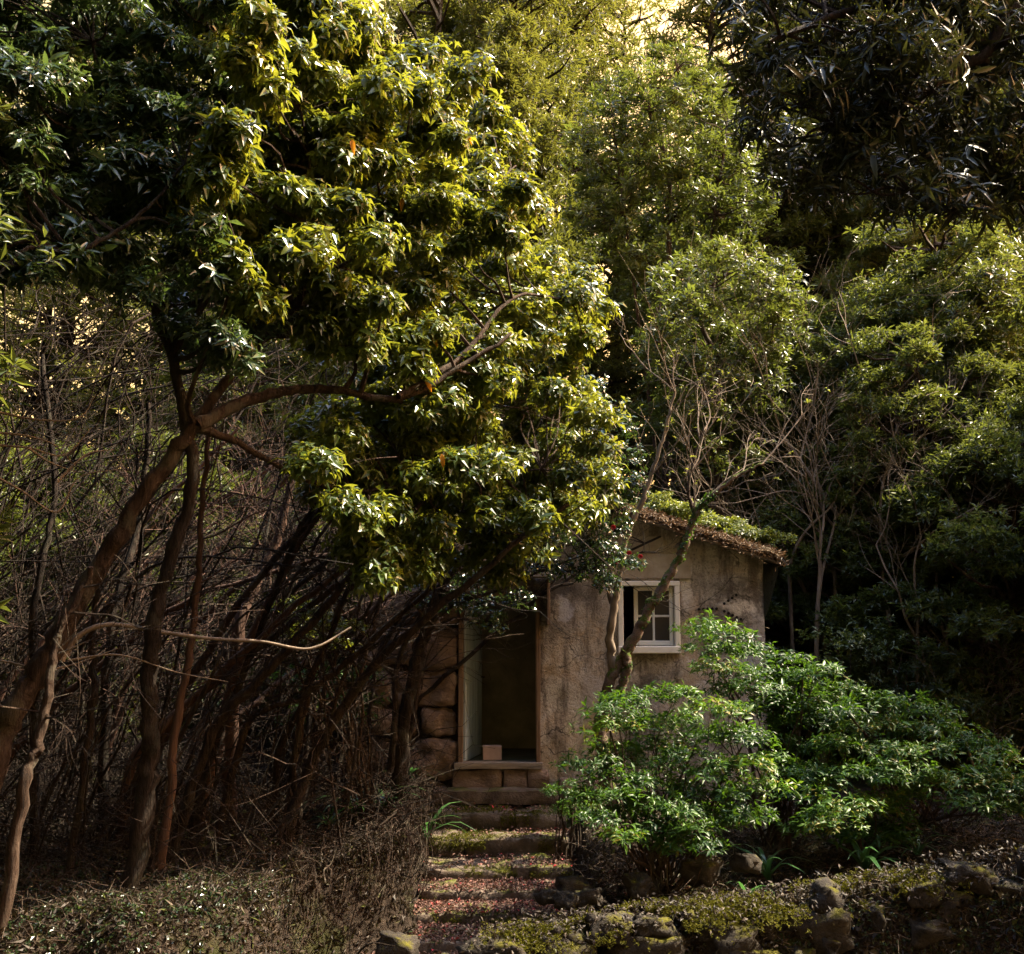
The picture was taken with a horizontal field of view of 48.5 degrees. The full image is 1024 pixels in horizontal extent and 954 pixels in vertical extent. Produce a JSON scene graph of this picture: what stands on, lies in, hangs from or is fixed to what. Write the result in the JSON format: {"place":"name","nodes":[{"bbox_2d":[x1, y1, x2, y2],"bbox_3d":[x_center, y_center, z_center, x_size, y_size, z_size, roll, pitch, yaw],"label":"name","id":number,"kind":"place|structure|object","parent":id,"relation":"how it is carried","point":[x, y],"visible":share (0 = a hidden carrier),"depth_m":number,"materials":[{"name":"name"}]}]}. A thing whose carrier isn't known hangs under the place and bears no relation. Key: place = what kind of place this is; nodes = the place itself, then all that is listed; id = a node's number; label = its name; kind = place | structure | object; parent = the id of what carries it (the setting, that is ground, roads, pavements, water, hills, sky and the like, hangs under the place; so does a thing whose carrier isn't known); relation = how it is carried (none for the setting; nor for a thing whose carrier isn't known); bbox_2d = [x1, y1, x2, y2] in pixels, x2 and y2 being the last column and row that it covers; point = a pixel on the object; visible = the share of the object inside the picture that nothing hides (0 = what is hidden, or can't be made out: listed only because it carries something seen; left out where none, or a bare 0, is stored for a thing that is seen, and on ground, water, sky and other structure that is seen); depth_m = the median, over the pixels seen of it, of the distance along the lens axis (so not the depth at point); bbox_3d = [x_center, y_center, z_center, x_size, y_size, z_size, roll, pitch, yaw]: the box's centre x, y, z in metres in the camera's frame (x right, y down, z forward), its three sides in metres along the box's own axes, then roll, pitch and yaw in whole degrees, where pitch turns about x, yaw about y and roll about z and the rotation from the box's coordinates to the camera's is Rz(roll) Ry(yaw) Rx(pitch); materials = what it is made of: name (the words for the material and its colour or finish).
{"place":"outdoors","nodes":[
{"label":"outdoors","id":0,"kind":"place"},
{"bbox_2d":[0,0,1016,616],"label":"sky","id":1,"kind":"structure","parent":0,"point":[663,16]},
{"bbox_2d":[0,624,1023,953],"bbox_3d":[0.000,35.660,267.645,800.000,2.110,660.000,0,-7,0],"label":"ground","id":2,"kind":"structure","parent":0,"point":[344,922],"depth_m":9.19,"materials":[{"name":"soil"}]},
{"bbox_2d":[0,96,74,623],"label":"forest tree","id":3,"kind":"object","parent":2,"relation":"on","point":[4,106],"visible":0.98,"depth_m":6.74,"materials":[{"name":"green plant"}]},
{"bbox_2d":[0,395,116,512],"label":"dead branch","id":4,"kind":"object","parent":3,"relation":"attached to","point":[31,449],"visible":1,"depth_m":7.35,"materials":[{"name":"brown wood"}]},
{"bbox_2d":[0,441,171,759],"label":"forest tree","id":5,"kind":"object","parent":2,"relation":"on","point":[39,498],"visible":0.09,"depth_m":15.54,"materials":[{"name":"green plant"}]},
{"bbox_2d":[0,5,171,614],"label":"forest tree","id":6,"kind":"object","parent":2,"relation":"on","point":[72,329],"visible":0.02,"depth_m":27.60,"materials":[{"name":"green plant"}]},
{"bbox_2d":[0,140,176,651],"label":"forest tree","id":7,"kind":"object","parent":2,"relation":"on","point":[44,299],"visible":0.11,"depth_m":25.44,"materials":[{"name":"green plant"}]},
{"bbox_2d":[0,226,181,859],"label":"leaning tree","id":8,"kind":"object","parent":2,"relation":"on","point":[33,605],"visible":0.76,"depth_m":9.50,"materials":[{"name":"brown plant"}]},
{"bbox_2d":[0,368,223,833],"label":"tree","id":9,"kind":"object","parent":2,"relation":"on","point":[71,773],"visible":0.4,"depth_m":10.49,"materials":[{"name":"brown plant"}]},
{"bbox_2d":[0,554,253,937],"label":"leaning tree","id":10,"kind":"object","parent":2,"relation":"on","point":[8,892],"visible":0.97,"depth_m":7.32,"materials":[{"name":"brown plant"}]},
{"bbox_2d":[0,424,267,770],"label":"forest tree","id":11,"kind":"object","parent":2,"relation":"on","point":[57,521],"visible":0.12,"depth_m":15.08,"materials":[{"name":"green plant"}]},
{"bbox_2d":[0,26,276,556],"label":"forest tree","id":12,"kind":"object","parent":2,"relation":"on","point":[141,364],"visible":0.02,"depth_m":26.51,"materials":[{"name":"green plant"}]},
{"bbox_2d":[0,0,296,897],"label":"broadleaf tree","id":13,"kind":"object","parent":2,"relation":"on","point":[154,92],"visible":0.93,"depth_m":7.45,"materials":[{"name":"green plant"}]},
{"bbox_2d":[0,622,351,681],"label":"bare branch","id":14,"kind":"object","parent":13,"relation":"attached to","point":[79,635],"visible":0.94,"depth_m":8.03,"materials":[{"name":"brown plant"}]},
{"bbox_2d":[0,350,298,875],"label":"leaning tree","id":15,"kind":"object","parent":2,"relation":"on","point":[79,808],"visible":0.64,"depth_m":8.88,"materials":[{"name":"brown plant"}]},
{"bbox_2d":[0,521,330,776],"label":"tree","id":16,"kind":"object","parent":2,"relation":"on","point":[172,609],"visible":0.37,"depth_m":10.42,"materials":[{"name":"red plant"}]},
{"bbox_2d":[97,403,241,834],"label":"tree","id":17,"kind":"object","parent":2,"relation":"on","point":[131,550],"visible":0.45,"depth_m":10.29,"materials":[{"name":"brown plant"}]},
{"bbox_2d":[0,848,356,953],"bbox_3d":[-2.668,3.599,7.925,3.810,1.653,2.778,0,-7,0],"label":"hedge","id":18,"kind":"object","parent":2,"relation":"on","point":[194,946],"visible":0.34,"depth_m":7.80,"materials":[{"name":"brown plant"}]},
{"bbox_2d":[0,12,384,532],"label":"forest tree","id":19,"kind":"object","parent":2,"relation":"on","point":[82,398],"visible":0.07,"depth_m":21.05,"materials":[{"name":"green plant"}]},
{"bbox_2d":[0,92,421,953],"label":"tangled stems","id":20,"kind":"object","parent":2,"relation":"on","point":[72,508],"visible":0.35,"depth_m":10.61,"materials":[{"name":"brown plant"}]},
{"bbox_2d":[0,776,431,953],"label":"leaf litter","id":21,"kind":"object","parent":2,"relation":"on","point":[129,911],"visible":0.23,"depth_m":8.17,"materials":[{"name":"brown plant"}]},
{"bbox_2d":[44,347,396,874],"bbox_3d":[-2.331,1.007,8.815,2.610,4.198,1.504,2,-7,-17],"label":"leaning tree","id":22,"kind":"object","parent":2,"relation":"on","point":[172,752],"visible":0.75,"depth_m":8.86,"materials":[{"name":"red plant"}]},
{"bbox_2d":[0,491,446,953],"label":"dead stems","id":23,"kind":"object","parent":2,"relation":"on","point":[164,759],"depth_m":9.00,"materials":[{"name":"brown plant"}]},
{"bbox_2d":[110,310,339,691],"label":"forest tree","id":24,"kind":"object","parent":2,"relation":"on","point":[166,378],"visible":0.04,"depth_m":19.80,"materials":[{"name":"green plant"}]},
{"bbox_2d":[57,545,400,848],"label":"tree","id":25,"kind":"object","parent":2,"relation":"on","point":[230,664],"visible":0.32,"depth_m":9.88,"materials":[{"name":"red plant"}]},
{"bbox_2d":[0,681,494,953],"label":"dark brushwood","id":26,"kind":"object","parent":2,"relation":"on","point":[115,797],"visible":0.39,"depth_m":9.52,"materials":[{"name":"brown plant"}]},
{"bbox_2d":[157,399,361,824],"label":"leaning tree","id":27,"kind":"object","parent":2,"relation":"on","point":[240,624],"visible":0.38,"depth_m":10.67,"materials":[{"name":"red plant"}]},
{"bbox_2d":[174,468,357,747],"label":"forest tree","id":28,"kind":"object","parent":2,"relation":"on","point":[265,593],"visible":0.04,"depth_m":16.49,"materials":[{"name":"green plant"}]},
{"bbox_2d":[156,398,388,855],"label":"tree","id":29,"kind":"object","parent":2,"relation":"on","point":[204,775],"visible":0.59,"depth_m":9.87,"materials":[{"name":"brown plant"}]},
{"bbox_2d":[0,0,630,791],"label":"broadleaf tree","id":30,"kind":"object","parent":2,"relation":"on","point":[278,178],"visible":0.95,"depth_m":9.00,"materials":[{"name":"green plant"}]},
{"bbox_2d":[166,487,468,865],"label":"leaning tree","id":31,"kind":"object","parent":2,"relation":"on","point":[261,676],"visible":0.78,"depth_m":9.15,"materials":[{"name":"brown plant"}]},
{"bbox_2d":[172,277,471,840],"bbox_3d":[-1.480,0.696,9.986,3.238,5.140,2.231,0,-7,0],"label":"tree","id":32,"kind":"object","parent":2,"relation":"on","point":[254,627],"visible":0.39,"depth_m":10.10,"materials":[{"name":"red plant"}]},
{"bbox_2d":[175,527,485,852],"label":"leaning tree","id":33,"kind":"object","parent":2,"relation":"on","point":[254,714],"visible":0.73,"depth_m":9.64,"materials":[{"name":"brown plant"}]},
{"bbox_2d":[272,595,391,822],"bbox_3d":[-1.717,2.142,10.444,1.245,2.139,1.003,0,-7,0],"label":"leafy shrub","id":34,"kind":"object","parent":2,"relation":"on","point":[361,774],"visible":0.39,"depth_m":10.44,"materials":[{"name":"brown plant"}]},
{"bbox_2d":[93,360,573,845],"bbox_3d":[-1.671,0.968,10.128,4.296,4.640,1.436,-2,-7,12],"label":"tree","id":35,"kind":"object","parent":2,"relation":"on","point":[245,594],"visible":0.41,"depth_m":9.97,"materials":[{"name":"brown plant"}]},
{"bbox_2d":[231,770,444,953],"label":"dry stalks","id":36,"kind":"object","parent":2,"relation":"on","point":[414,830],"visible":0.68,"depth_m":9.56,"materials":[{"name":"brown plant"}]},
{"bbox_2d":[243,788,434,953],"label":"bank edge litter","id":37,"kind":"object","parent":2,"relation":"on","point":[283,874],"visible":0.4,"depth_m":9.15,"materials":[{"name":"brown plant"}]},
{"bbox_2d":[127,453,567,811],"bbox_3d":[-1.367,1.336,9.852,3.786,3.839,2.274,3,-8,-20],"label":"tree","id":38,"kind":"object","parent":2,"relation":"on","point":[264,646],"visible":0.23,"depth_m":10.21,"materials":[{"name":"brown plant"}]},
{"bbox_2d":[214,414,501,845],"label":"tree","id":39,"kind":"object","parent":2,"relation":"on","point":[298,733],"visible":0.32,"depth_m":9.81,"materials":[{"name":"brown plant"}]},
{"bbox_2d":[203,412,544,844],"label":"tree","id":40,"kind":"object","parent":2,"relation":"on","point":[306,705],"visible":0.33,"depth_m":10.16,"materials":[{"name":"brown plant"}]},
{"bbox_2d":[221,0,659,469],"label":"forest tree","id":41,"kind":"object","parent":2,"relation":"on","point":[436,13],"visible":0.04,"depth_m":24.41,"materials":[{"name":"green plant"}]},
{"bbox_2d":[247,0,650,473],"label":"forest tree","id":42,"kind":"object","parent":2,"relation":"on","point":[454,9],"visible":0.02,"depth_m":26.12,"materials":[{"name":"green plant"}]},
{"bbox_2d":[269,438,672,820],"bbox_3d":[-0.350,1.343,10.760,3.471,3.891,2.001,-4,-8,31],"label":"tree","id":43,"kind":"object","parent":2,"relation":"on","point":[281,742],"visible":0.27,"depth_m":10.67,"materials":[{"name":"brown plant"}]},
{"bbox_2d":[371,3,615,462],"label":"forest tree","id":44,"kind":"object","parent":2,"relation":"on","point":[513,62],"visible":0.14,"depth_m":21.53,"materials":[{"name":"green plant"}]},
{"bbox_2d":[414,804,580,953],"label":"stone steps","id":45,"kind":"structure","parent":2,"relation":"on","point":[493,845],"depth_m":11.00,"materials":[{"name":"stone"}]},
{"bbox_2d":[362,802,582,953],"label":"fallen leaves","id":46,"kind":"object","parent":45,"relation":"on","point":[501,884],"visible":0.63,"depth_m":10.28,"materials":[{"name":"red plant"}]},
{"bbox_2d":[418,804,573,925],"bbox_3d":[-0.141,3.733,10.479,1.479,0.882,3.456,0,-7,0],"label":"step moss","id":47,"kind":"object","parent":45,"relation":"on","point":[457,836],"visible":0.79,"depth_m":11.34,"materials":[{"name":"green plant"}]},
{"bbox_2d":[278,389,724,851],"bbox_3d":[-0.071,1.288,9.882,3.826,3.992,1.947,0,-7,0],"label":"tree","id":48,"kind":"object","parent":2,"relation":"on","point":[338,715],"visible":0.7,"depth_m":9.68,"materials":[{"name":"brown plant"}]},
{"bbox_2d":[386,371,650,810],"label":"camellia tree","id":49,"kind":"object","parent":2,"relation":"on","point":[395,761],"visible":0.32,"depth_m":11.32,"materials":[{"name":"green plant"}]},
{"bbox_2d":[339,457,699,775],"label":"tree","id":50,"kind":"object","parent":2,"relation":"on","point":[442,677],"visible":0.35,"depth_m":12.65,"materials":[{"name":"brown plant"}]},
{"bbox_2d":[411,0,661,466],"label":"forest tree","id":51,"kind":"object","parent":2,"relation":"on","point":[562,38],"visible":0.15,"depth_m":23.72,"materials":[{"name":"green plant"}]},
{"bbox_2d":[539,777,597,866],"bbox_3d":[0.578,3.396,11.151,0.509,0.852,0.606,-3,-8,25],"label":"leafy shrub","id":52,"kind":"object","parent":2,"relation":"on","point":[562,808],"visible":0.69,"depth_m":11.11,"materials":[{"name":"green plant"}]},
{"bbox_2d":[353,487,789,804],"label":"stone cottage","id":53,"kind":"structure","parent":2,"relation":"on","point":[527,708],"depth_m":12.77,"materials":[{"name":"paint"}]},
{"bbox_2d":[463,602,484,760],"bbox_3d":[-0.443,2.356,13.249,0.118,1.780,0.848,-1,-7,11],"label":"door","id":54,"kind":"structure","parent":53,"relation":"in","point":[473,687],"depth_m":13.15,"materials":[{"name":"paint"}]},
{"bbox_2d":[618,581,680,653],"bbox_3d":[1.537,1.581,12.844,0.703,0.807,0.232,0,-7,0],"label":"window","id":55,"kind":"structure","parent":53,"relation":"in","point":[663,617],"depth_m":12.83,"materials":[{"name":"white paint"}]},
{"bbox_2d":[520,0,678,478],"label":"forest tree","id":56,"kind":"object","parent":2,"relation":"on","point":[579,9],"visible":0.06,"depth_m":30.16,"materials":[{"name":"green plant"}]},
{"bbox_2d":[537,1,680,503],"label":"forest tree","id":57,"kind":"object","parent":2,"relation":"on","point":[594,21],"visible":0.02,"depth_m":31.31,"materials":[{"name":"green plant"}]},
{"bbox_2d":[536,0,713,480],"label":"forest tree","id":58,"kind":"object","parent":2,"relation":"on","point":[630,34],"visible":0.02,"depth_m":34.55,"materials":[{"name":"green plant"}]},
{"bbox_2d":[557,28,782,493],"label":"forest tree","id":59,"kind":"object","parent":2,"relation":"on","point":[689,155],"visible":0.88,"depth_m":18.95,"materials":[{"name":"green plant"}]},
{"bbox_2d":[548,679,803,900],"bbox_3d":[1.419,2.688,9.822,2.219,1.825,1.614,0,-7,0],"label":"leafy shrub","id":60,"kind":"object","parent":2,"relation":"on","point":[659,833],"visible":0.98,"depth_m":9.76,"materials":[{"name":"green plant"}]},
{"bbox_2d":[680,850,723,887],"bbox_3d":[1.594,3.308,9.577,0.327,0.228,0.343,-6,2,40],"label":"rock","id":61,"kind":"object","parent":2,"relation":"on","point":[710,869],"visible":0.91,"depth_m":9.48,"materials":[{"name":"stone"}]},
{"bbox_2d":[595,0,811,455],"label":"forest tree","id":62,"kind":"object","parent":2,"relation":"on","point":[681,15],"visible":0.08,"depth_m":27.53,"materials":[{"name":"green plant"}]},
{"bbox_2d":[585,253,830,809],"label":"forked tree","id":63,"kind":"object","parent":2,"relation":"on","point":[619,661],"visible":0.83,"depth_m":11.79,"materials":[{"name":"brown plant"}]},
{"bbox_2d":[626,231,817,516],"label":"forest tree","id":64,"kind":"object","parent":2,"relation":"on","point":[731,261],"visible":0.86,"depth_m":15.03,"materials":[{"name":"green plant"}]},
{"bbox_2d":[614,270,841,689],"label":"forest tree","id":65,"kind":"object","parent":2,"relation":"on","point":[656,425],"visible":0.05,"depth_m":17.29,"materials":[{"name":"green plant"}]},
{"bbox_2d":[631,227,827,481],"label":"bare tree","id":66,"kind":"object","parent":2,"relation":"on","point":[730,443],"visible":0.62,"depth_m":14.78,"materials":[{"name":"brown plant"}]},
{"bbox_2d":[455,846,1023,953],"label":"mossy rubble wall","id":67,"kind":"structure","parent":2,"relation":"on","point":[839,939],"depth_m":8.62,"materials":[{"name":"stone"}]},
{"bbox_2d":[459,835,1023,953],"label":"wall leaf litter","id":68,"kind":"object","parent":67,"relation":"on","point":[705,896],"depth_m":8.79,"materials":[{"name":"brown plant"}]},
{"bbox_2d":[470,843,1023,953],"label":"wall moss","id":69,"kind":"object","parent":67,"relation":"on","point":[774,906],"depth_m":8.71,"materials":[{"name":"green plant"}]},
{"bbox_2d":[636,344,853,762],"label":"bare tree","id":70,"kind":"object","parent":2,"relation":"on","point":[790,601],"visible":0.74,"depth_m":13.89,"materials":[{"name":"brown plant"}]},
{"bbox_2d":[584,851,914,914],"bbox_3d":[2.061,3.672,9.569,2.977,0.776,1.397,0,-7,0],"label":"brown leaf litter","id":71,"kind":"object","parent":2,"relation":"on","point":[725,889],"visible":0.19,"depth_m":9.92,"materials":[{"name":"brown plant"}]},
{"bbox_2d":[603,97,908,623],"bbox_3d":[5.315,-1.300,22.215,7.126,12.521,7.345,-2,-7,17],"label":"forest tree","id":72,"kind":"object","parent":2,"relation":"on","point":[789,222],"visible":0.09,"depth_m":21.98,"materials":[{"name":"green plant"}]},
{"bbox_2d":[687,390,839,763],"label":"bare tree","id":73,"kind":"object","parent":2,"relation":"on","point":[804,589],"visible":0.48,"depth_m":14.37,"materials":[{"name":"brown plant"}]},
{"bbox_2d":[668,607,877,854],"bbox_3d":[2.522,2.385,10.850,2.037,2.276,1.300,-1,-7,8],"label":"leafy shrub","id":74,"kind":"object","parent":2,"relation":"on","point":[808,675],"visible":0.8,"depth_m":10.78,"materials":[{"name":"green plant"}]},
{"bbox_2d":[613,41,947,495],"bbox_3d":[6.252,-2.163,25.264,8.195,15.221,8.446,0,-7,-3],"label":"forest tree","id":75,"kind":"object","parent":2,"relation":"on","point":[825,231],"visible":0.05,"depth_m":23.33,"materials":[{"name":"green plant"}]},
{"bbox_2d":[563,789,1023,953],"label":"bank twigs","id":76,"kind":"object","parent":2,"relation":"on","point":[953,856],"visible":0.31,"depth_m":10.11,"materials":[{"name":"brown wood"}]},
{"bbox_2d":[567,786,1023,953],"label":"bank leaf litter","id":77,"kind":"object","parent":2,"relation":"on","point":[811,876],"visible":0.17,"depth_m":10.36,"materials":[{"name":"brown plant"}]},
{"bbox_2d":[704,389,893,778],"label":"bare tree","id":78,"kind":"object","parent":2,"relation":"on","point":[821,567],"visible":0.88,"depth_m":13.62,"materials":[{"name":"brown plant"}]},
{"bbox_2d":[672,294,929,712],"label":"forest tree","id":79,"kind":"object","parent":2,"relation":"on","point":[745,495],"visible":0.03,"depth_m":16.27,"materials":[{"name":"green plant"}]},
{"bbox_2d":[659,869,1023,953],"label":"ledge litter","id":80,"kind":"object","parent":2,"relation":"on","point":[866,890],"visible":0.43,"depth_m":8.71,"materials":[{"name":"brown plant"}]},
{"bbox_2d":[664,217,1022,742],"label":"bare tree","id":81,"kind":"object","parent":2,"relation":"on","point":[832,509],"visible":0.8,"depth_m":14.45,"materials":[{"name":"brown plant"}]},
{"bbox_2d":[664,304,1023,683],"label":"bare tree","id":82,"kind":"object","parent":2,"relation":"on","point":[888,613],"visible":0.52,"depth_m":13.90,"materials":[{"name":"brown plant"}]},
{"bbox_2d":[670,0,1019,545],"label":"forest tree","id":83,"kind":"object","parent":2,"relation":"on","point":[833,250],"visible":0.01,"depth_m":23.41,"materials":[{"name":"green plant"}]},
{"bbox_2d":[741,457,953,771],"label":"forest tree","id":84,"kind":"object","parent":2,"relation":"on","point":[854,568],"visible":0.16,"depth_m":14.29,"materials":[{"name":"green plant"}]},
{"bbox_2d":[674,892,1023,953],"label":"creeping groundcover","id":85,"kind":"object","parent":2,"relation":"on","point":[1017,926],"visible":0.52,"depth_m":8.68,"materials":[{"name":"green plant"}]},
{"bbox_2d":[691,0,1023,241],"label":"overhanging tree","id":86,"kind":"object","parent":2,"relation":"on","point":[953,55],"visible":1,"depth_m":6.07,"materials":[{"name":"green plant"}]},
{"bbox_2d":[769,272,972,540],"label":"forest tree","id":87,"kind":"object","parent":2,"relation":"on","point":[826,345],"visible":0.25,"depth_m":15.41,"materials":[{"name":"green plant"}]},
{"bbox_2d":[804,796,940,869],"bbox_3d":[3.263,3.148,10.121,1.168,0.640,0.841,0,-7,0],"label":"leafy shrub","id":88,"kind":"object","parent":2,"relation":"on","point":[896,834],"visible":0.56,"depth_m":10.06,"materials":[{"name":"green plant"}]},
{"bbox_2d":[794,613,987,789],"bbox_3d":[4.200,2.495,12.702,2.139,1.964,1.217,0,-7,0],"label":"leafy shrub","id":89,"kind":"object","parent":2,"relation":"on","point":[881,656],"visible":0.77,"depth_m":12.68,"materials":[{"name":"green plant"}]},
{"bbox_2d":[766,441,1023,784],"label":"forest tree","id":90,"kind":"object","parent":2,"relation":"on","point":[798,567],"visible":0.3,"depth_m":13.30,"materials":[{"name":"green plant"}]},
{"bbox_2d":[771,686,1023,840],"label":"leafy shrub","id":91,"kind":"object","parent":2,"relation":"on","point":[901,798],"visible":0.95,"depth_m":10.13,"materials":[{"name":"green plant"}]},
{"bbox_2d":[771,202,1023,666],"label":"forest tree","id":92,"kind":"object","parent":2,"relation":"on","point":[932,261],"visible":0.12,"depth_m":15.64,"materials":[{"name":"green plant"}]},
{"bbox_2d":[776,273,1023,753],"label":"forest tree","id":93,"kind":"object","parent":2,"relation":"on","point":[877,314],"visible":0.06,"depth_m":15.15,"materials":[{"name":"green plant"}]},
{"bbox_2d":[786,316,1023,761],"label":"forest tree","id":94,"kind":"object","parent":2,"relation":"on","point":[908,351],"visible":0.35,"depth_m":14.05,"materials":[{"name":"green plant"}]},
{"bbox_2d":[789,414,1020,785],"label":"bare tree","id":95,"kind":"object","parent":2,"relation":"on","point":[903,610],"visible":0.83,"depth_m":13.14,"materials":[{"name":"brown plant"}]},
{"bbox_2d":[812,64,1014,656],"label":"forest tree","id":96,"kind":"object","parent":2,"relation":"on","point":[911,239],"visible":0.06,"depth_m":19.38,"materials":[{"name":"green plant"}]},
{"bbox_2d":[838,414,1023,794],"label":"forest tree","id":97,"kind":"object","parent":2,"relation":"on","point":[1007,465],"visible":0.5,"depth_m":12.79,"materials":[{"name":"green plant"}]},
{"bbox_2d":[935,227,1023,680],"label":"forest tree","id":98,"kind":"object","parent":2,"relation":"on","point":[975,276],"visible":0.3,"depth_m":14.99,"materials":[{"name":"green plant"}]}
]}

